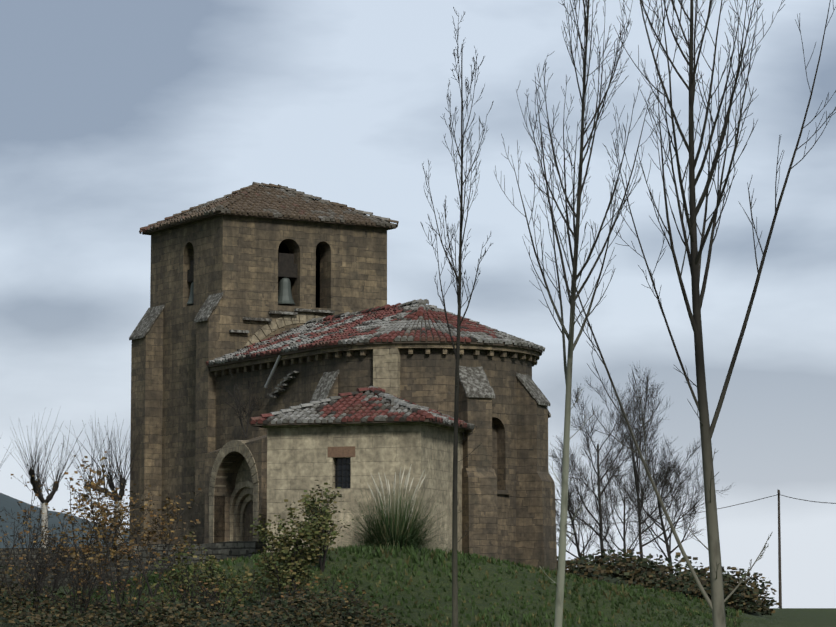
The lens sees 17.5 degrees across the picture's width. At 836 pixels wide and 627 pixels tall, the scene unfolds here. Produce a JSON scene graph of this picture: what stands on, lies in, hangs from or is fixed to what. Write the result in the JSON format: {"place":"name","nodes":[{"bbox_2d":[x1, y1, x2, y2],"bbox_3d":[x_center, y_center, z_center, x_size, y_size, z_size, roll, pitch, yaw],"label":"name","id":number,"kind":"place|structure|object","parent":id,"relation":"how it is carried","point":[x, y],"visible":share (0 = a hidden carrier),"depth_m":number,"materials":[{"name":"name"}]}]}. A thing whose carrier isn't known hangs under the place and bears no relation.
{"place":"outdoors","nodes":[
{"label":"outdoors","id":0,"kind":"place"},
{"bbox_2d":[0,506,41,592],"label":"bare shrub","id":1,"kind":"object","parent":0,"point":[5,532],"depth_m":77.86,"materials":[{"name":"brown plant"}]},
{"bbox_2d":[0,472,63,597],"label":"shrub","id":2,"kind":"object","parent":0,"point":[30,515],"depth_m":100.26,"materials":[{"name":"brown plant"}]},
{"bbox_2d":[0,528,67,615],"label":"bare shrub","id":3,"kind":"object","parent":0,"point":[35,585],"depth_m":76.46,"materials":[{"name":"brown plant"}]},
{"bbox_2d":[0,507,82,608],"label":"bare shrub","id":4,"kind":"object","parent":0,"point":[38,554],"depth_m":82.99,"materials":[{"name":"brown plant"}]},
{"bbox_2d":[6,407,87,547],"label":"tree","id":5,"kind":"object","parent":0,"point":[32,478],"depth_m":112.34,"materials":[{"name":"plant"}]},
{"bbox_2d":[0,493,128,547],"bbox_3d":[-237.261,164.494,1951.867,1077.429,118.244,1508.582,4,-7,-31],"label":"hill terrain","id":6,"kind":"structure","parent":0,"point":[7,503],"depth_m":1471.46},
{"bbox_2d":[35,513,123,588],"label":"slope shrub leaves","id":7,"kind":"object","parent":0,"point":[43,541],"depth_m":88.98,"materials":[{"name":"brown plant"}]},
{"bbox_2d":[37,537,125,620],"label":"bare shrub","id":8,"kind":"object","parent":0,"point":[88,593],"depth_m":75.21,"materials":[{"name":"brown plant"}]},
{"bbox_2d":[47,451,133,607],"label":"slope shrub leaves","id":9,"kind":"object","parent":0,"point":[102,508],"depth_m":79.67,"materials":[{"name":"brown plant"}]},
{"bbox_2d":[42,460,151,607],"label":"shrub","id":10,"kind":"object","parent":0,"point":[99,531],"depth_m":81.95,"materials":[{"name":"brown plant"}]},
{"bbox_2d":[57,413,140,544],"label":"tree","id":11,"kind":"object","parent":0,"point":[110,482],"depth_m":110.37,"materials":[{"name":"brown plant"}]},
{"bbox_2d":[70,480,155,589],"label":"shrub","id":12,"kind":"object","parent":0,"point":[117,569],"depth_m":85.40,"materials":[{"name":"brown plant"}]},
{"bbox_2d":[89,532,179,621],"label":"bare shrub","id":13,"kind":"object","parent":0,"point":[134,596],"depth_m":74.02,"materials":[{"name":"brown plant"}]},
{"bbox_2d":[98,484,204,597],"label":"slope shrub leaves","id":14,"kind":"object","parent":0,"point":[162,522],"depth_m":83.61,"materials":[{"name":"brown plant"}]},
{"bbox_2d":[129,292,222,339],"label":"buttress caps","id":15,"kind":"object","parent":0,"point":[149,318],"depth_m":110.43,"materials":[{"name":"grey stone"}]},
{"bbox_2d":[151,532,218,608],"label":"slope shrub leaves","id":16,"kind":"object","parent":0,"point":[185,579],"depth_m":77.96,"materials":[{"name":"green plant"}]},
{"bbox_2d":[187,260,193,305],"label":"church bell","id":17,"kind":"object","parent":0,"point":[190,274],"visible":0.27,"depth_m":109.10,"materials":[{"name":"grey metal"}]},
{"bbox_2d":[175,569,232,615],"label":"bare shrub","id":18,"kind":"object","parent":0,"point":[204,589],"depth_m":74.04,"materials":[{"name":"brown plant"}]},
{"bbox_2d":[188,555,273,618],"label":"slope shrub leaves","id":19,"kind":"object","parent":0,"point":[217,565],"depth_m":78.94,"materials":[{"name":"green plant"}]},
{"bbox_2d":[204,434,266,543],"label":"church porch","id":20,"kind":"object","parent":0,"point":[257,446],"visible":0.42,"depth_m":102.64,"materials":[{"name":"brown stone"}]},
{"bbox_2d":[229,480,252,540],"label":"porch portal archivolts","id":21,"kind":"object","parent":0,"point":[241,497],"visible":0.27,"depth_m":102.78,"materials":[{"name":"grey stone"}]},
{"bbox_2d":[235,458,251,486],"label":"porch back wall","id":22,"kind":"structure","parent":0,"point":[244,472],"depth_m":102.66,"materials":[{"name":"grey stone"}]},
{"bbox_2d":[150,216,386,543],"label":"church tower","id":23,"kind":"structure","parent":0,"point":[342,269],"depth_m":108.67,"materials":[{"name":"brown stone"}]},
{"bbox_2d":[139,182,398,233],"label":"tower roof tiles","id":24,"kind":"object","parent":23,"relation":"on","point":[258,195],"visible":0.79,"depth_m":109.79,"materials":[{"name":"brown tile"}]},
{"bbox_2d":[229,308,335,332],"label":"stone ledges","id":25,"kind":"object","parent":23,"relation":"attached to","point":[282,313],"visible":0.73,"depth_m":107.37,"materials":[{"name":"stone"}]},
{"bbox_2d":[142,188,395,234],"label":"tower roof","id":26,"kind":"structure","parent":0,"point":[236,214],"depth_m":108.81,"materials":[{"name":"brown tile"}]},
{"bbox_2d":[148,214,389,234],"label":"tower cornice","id":27,"kind":"structure","parent":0,"point":[261,218],"depth_m":108.70,"materials":[{"name":"brown stone"}]},
{"bbox_2d":[264,355,281,387],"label":"drainpipe","id":28,"kind":"object","parent":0,"point":[272,371],"visible":0.88,"depth_m":101.20,"materials":[{"name":"grey metal"}]},
{"bbox_2d":[238,570,317,617],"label":"bare shrub","id":29,"kind":"object","parent":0,"point":[294,589],"depth_m":75.00,"materials":[{"name":"brown plant"}]},
{"bbox_2d":[243,314,321,347],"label":"stone arch","id":30,"kind":"structure","parent":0,"point":[280,322],"depth_m":107.50,"materials":[{"name":"beige stone"}]},
{"bbox_2d":[278,253,297,305],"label":"church bell","id":31,"kind":"object","parent":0,"point":[287,268],"visible":0.83,"depth_m":108.08,"materials":[{"name":"grey metal"}]},
{"bbox_2d":[246,499,336,608],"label":"slope shrub leaves","id":32,"kind":"object","parent":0,"point":[285,551],"depth_m":79.07,"materials":[{"name":"green plant"}]},
{"bbox_2d":[287,480,353,571],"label":"slope shrub leaves","id":33,"kind":"object","parent":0,"point":[307,501],"depth_m":83.12,"materials":[{"name":"green plant"}]},
{"bbox_2d":[315,573,366,613],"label":"bare shrub","id":34,"kind":"object","parent":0,"point":[355,589],"depth_m":77.10,"materials":[{"name":"plant"}]},
{"bbox_2d":[328,446,354,456],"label":"window lintel","id":35,"kind":"structure","parent":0,"point":[346,451],"depth_m":92.20,"materials":[{"name":"brown stone"}]},
{"bbox_2d":[251,392,472,430],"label":"annex roof","id":36,"kind":"structure","parent":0,"point":[353,422],"depth_m":92.34,"materials":[{"name":"red tile"}]},
{"bbox_2d":[267,424,462,553],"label":"annex wall","id":37,"kind":"structure","parent":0,"point":[299,461],"depth_m":92.36,"materials":[{"name":"beige stone"}]},
{"bbox_2d":[333,458,350,487],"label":"window","id":38,"kind":"structure","parent":37,"relation":"in","point":[342,476],"depth_m":92.41,"materials":[{"name":"black glass"}]},
{"bbox_2d":[249,386,476,428],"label":"sacristy roof tiles","id":39,"kind":"object","parent":37,"relation":"on","point":[422,412],"visible":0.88,"depth_m":92.97,"materials":[{"name":"tile"}]},
{"bbox_2d":[262,422,464,432],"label":"sacristy cornice","id":40,"kind":"structure","parent":37,"relation":"attached to","point":[404,423],"depth_m":92.35,"materials":[{"name":"stone"}]},
{"bbox_2d":[207,308,541,367],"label":"apse roof","id":41,"kind":"structure","parent":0,"point":[538,350],"depth_m":97.54,"materials":[{"name":"red tile"}]},
{"bbox_2d":[210,343,539,376],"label":"cornice","id":42,"kind":"structure","parent":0,"point":[532,356],"depth_m":97.81,"materials":[{"name":"brown stone"}]},
{"bbox_2d":[0,0,835,607],"label":"sky","id":43,"kind":"structure","parent":0,"point":[118,118],"materials":[{"name":"grey"}]},
{"bbox_2d":[3,543,835,626],"bbox_3d":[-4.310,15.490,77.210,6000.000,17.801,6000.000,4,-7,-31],"label":"terrain","id":44,"kind":"structure","parent":0,"point":[802,617],"depth_m":82.92,"materials":[{"name":"green plant"}]},
{"bbox_2d":[0,602,73,626],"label":"bush","id":45,"kind":"object","parent":44,"relation":"on","point":[6,620],"visible":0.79,"depth_m":72.73,"materials":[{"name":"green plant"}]},
{"bbox_2d":[0,555,73,610],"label":"bush","id":46,"kind":"object","parent":44,"relation":"on","point":[6,588],"visible":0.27,"depth_m":78.25,"materials":[{"name":"brown plant"}]},
{"bbox_2d":[11,525,93,596],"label":"shrub","id":47,"kind":"object","parent":44,"relation":"on","point":[66,574],"visible":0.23,"depth_m":94.28,"materials":[{"name":"brown plant"}]},
{"bbox_2d":[0,584,131,626],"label":"bush","id":48,"kind":"object","parent":44,"relation":"on","point":[47,605],"visible":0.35,"depth_m":75.46,"materials":[{"name":"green plant"}]},
{"bbox_2d":[14,601,178,626],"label":"bush","id":49,"kind":"object","parent":44,"relation":"on","point":[93,620],"visible":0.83,"depth_m":72.38,"materials":[{"name":"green plant"}]},
{"bbox_2d":[0,541,266,586],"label":"field stone wall","id":50,"kind":"structure","parent":44,"relation":"on","point":[228,549],"depth_m":102.03,"materials":[{"name":"grey stone"}]},
{"bbox_2d":[129,298,222,544],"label":"buttresses","id":51,"kind":"structure","parent":44,"relation":"on","point":[146,381],"depth_m":109.86,"materials":[{"name":"brown stone"}]},
{"bbox_2d":[32,601,334,626],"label":"bush","id":52,"kind":"object","parent":44,"relation":"on","point":[112,619],"visible":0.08,"depth_m":75.20,"materials":[{"name":"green plant"}]},
{"bbox_2d":[132,601,292,626],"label":"bush","id":53,"kind":"object","parent":44,"relation":"on","point":[203,618],"visible":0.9,"depth_m":72.01,"materials":[{"name":"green plant"}]},
{"bbox_2d":[209,440,258,542],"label":"porch arch voussoirs","id":54,"kind":"object","parent":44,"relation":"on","point":[239,446],"visible":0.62,"depth_m":102.57,"materials":[{"name":"grey stone"}]},
{"bbox_2d":[130,590,403,626],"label":"bush","id":55,"kind":"object","parent":44,"relation":"on","point":[328,618],"visible":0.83,"depth_m":73.08,"materials":[{"name":"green plant"}]},
{"bbox_2d":[257,591,372,619],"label":"ground cover","id":56,"kind":"object","parent":44,"relation":"on","point":[315,605],"visible":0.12,"depth_m":77.25,"materials":[{"name":"green plant"}]},
{"bbox_2d":[279,614,417,626],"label":"ground cover","id":57,"kind":"object","parent":44,"relation":"on","point":[389,624],"visible":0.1,"depth_m":75.62,"materials":[{"name":"green plant"}]},
{"bbox_2d":[215,349,531,562],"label":"apse wall","id":58,"kind":"structure","parent":44,"relation":"on","point":[427,380],"depth_m":97.39,"materials":[{"name":"brown stone"}]},
{"bbox_2d":[224,373,261,437],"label":"wall plant","id":59,"kind":"object","parent":58,"relation":"attached to","point":[244,410],"visible":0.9,"depth_m":102.52,"materials":[{"name":"brown plant"}]},
{"bbox_2d":[267,371,298,397],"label":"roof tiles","id":60,"kind":"object","parent":58,"relation":"attached to","point":[288,377],"visible":1,"depth_m":100.72,"materials":[{"name":"grey stone"}]},
{"bbox_2d":[206,299,544,364],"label":"nave roof tiles","id":61,"kind":"object","parent":58,"relation":"attached to","point":[366,325],"visible":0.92,"depth_m":99.11,"materials":[{"name":"red tile"}]},
{"bbox_2d":[373,348,399,419],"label":"pilaster","id":62,"kind":"object","parent":58,"relation":"attached to","point":[386,369],"visible":0.21,"depth_m":96.19,"materials":[{"name":"stone"}]},
{"bbox_2d":[327,376,556,570],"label":"buttresses","id":63,"kind":"structure","parent":58,"relation":"on","point":[536,544],"depth_m":97.02,"materials":[{"name":"brown stone"}]},
{"bbox_2d":[329,464,473,552],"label":"pampas grass","id":64,"kind":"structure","parent":44,"relation":"on","point":[397,528],"depth_m":87.16,"materials":[{"name":"green plant"}]},
{"bbox_2d":[421,7,493,626],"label":"poplar tree","id":65,"kind":"object","parent":44,"relation":"on","point":[455,585],"visible":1,"depth_m":65.16,"materials":[{"name":"grey plant"}]},
{"bbox_2d":[548,448,610,569],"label":"bare tree","id":66,"kind":"object","parent":44,"relation":"on","point":[570,507],"visible":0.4,"depth_m":147.78,"materials":[{"name":"brown plant"}]},
{"bbox_2d":[494,0,667,626],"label":"poplar tree","id":67,"kind":"object","parent":44,"relation":"on","point":[563,511],"visible":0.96,"depth_m":61.40,"materials":[{"name":"grey plant"}]},
{"bbox_2d":[548,365,659,554],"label":"bare tree","id":68,"kind":"object","parent":44,"relation":"on","point":[599,499],"visible":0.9,"depth_m":134.82,"materials":[{"name":"grey plant"}]},
{"bbox_2d":[573,443,664,557],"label":"bare tree","id":69,"kind":"object","parent":44,"relation":"on","point":[650,487],"visible":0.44,"depth_m":163.98,"materials":[{"name":"brown plant"}]},
{"bbox_2d":[557,555,683,592],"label":"hedge bush","id":70,"kind":"object","parent":44,"relation":"on","point":[577,568],"visible":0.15,"depth_m":118.81,"materials":[{"name":"green plant"}]},
{"bbox_2d":[567,549,733,600],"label":"hedge bush","id":71,"kind":"object","parent":44,"relation":"on","point":[677,579],"visible":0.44,"depth_m":120.24,"materials":[{"name":"green plant"}]},
{"bbox_2d":[607,418,704,573],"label":"bare tree","id":72,"kind":"object","parent":44,"relation":"on","point":[665,473],"visible":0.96,"depth_m":130.01,"materials":[{"name":"grey plant"}]},
{"bbox_2d":[586,369,733,557],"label":"bare tree","id":73,"kind":"object","parent":44,"relation":"on","point":[636,468],"visible":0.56,"depth_m":138.80,"materials":[{"name":"grey plant"}]},
{"bbox_2d":[525,0,835,626],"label":"poplar tree","id":74,"kind":"object","parent":44,"relation":"on","point":[716,602],"visible":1,"depth_m":50.19,"materials":[{"name":"grey plant"}]},
{"bbox_2d":[567,489,835,607],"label":"utility pole","id":75,"kind":"object","parent":44,"relation":"on","point":[779,561],"visible":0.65,"depth_m":218.35,"materials":[{"name":"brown wood"}]},
{"bbox_2d":[680,566,776,609],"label":"hedge bush","id":76,"kind":"object","parent":44,"relation":"on","point":[744,590],"visible":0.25,"depth_m":121.86,"materials":[{"name":"green plant"}]},
{"bbox_2d":[733,593,781,616],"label":"hedge bush","id":77,"kind":"object","parent":44,"relation":"on","point":[757,612],"visible":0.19,"depth_m":126.17,"materials":[{"name":"green plant"}]},
{"bbox_2d":[310,366,550,417],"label":"buttress caps","id":78,"kind":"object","parent":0,"point":[474,381],"depth_m":97.21,"materials":[{"name":"grey stone"}]},
{"bbox_2d":[497,490,510,494],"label":"window sill","id":79,"kind":"structure","parent":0,"point":[507,492],"depth_m":96.82,"materials":[{"name":"grey stone"}]}
]}

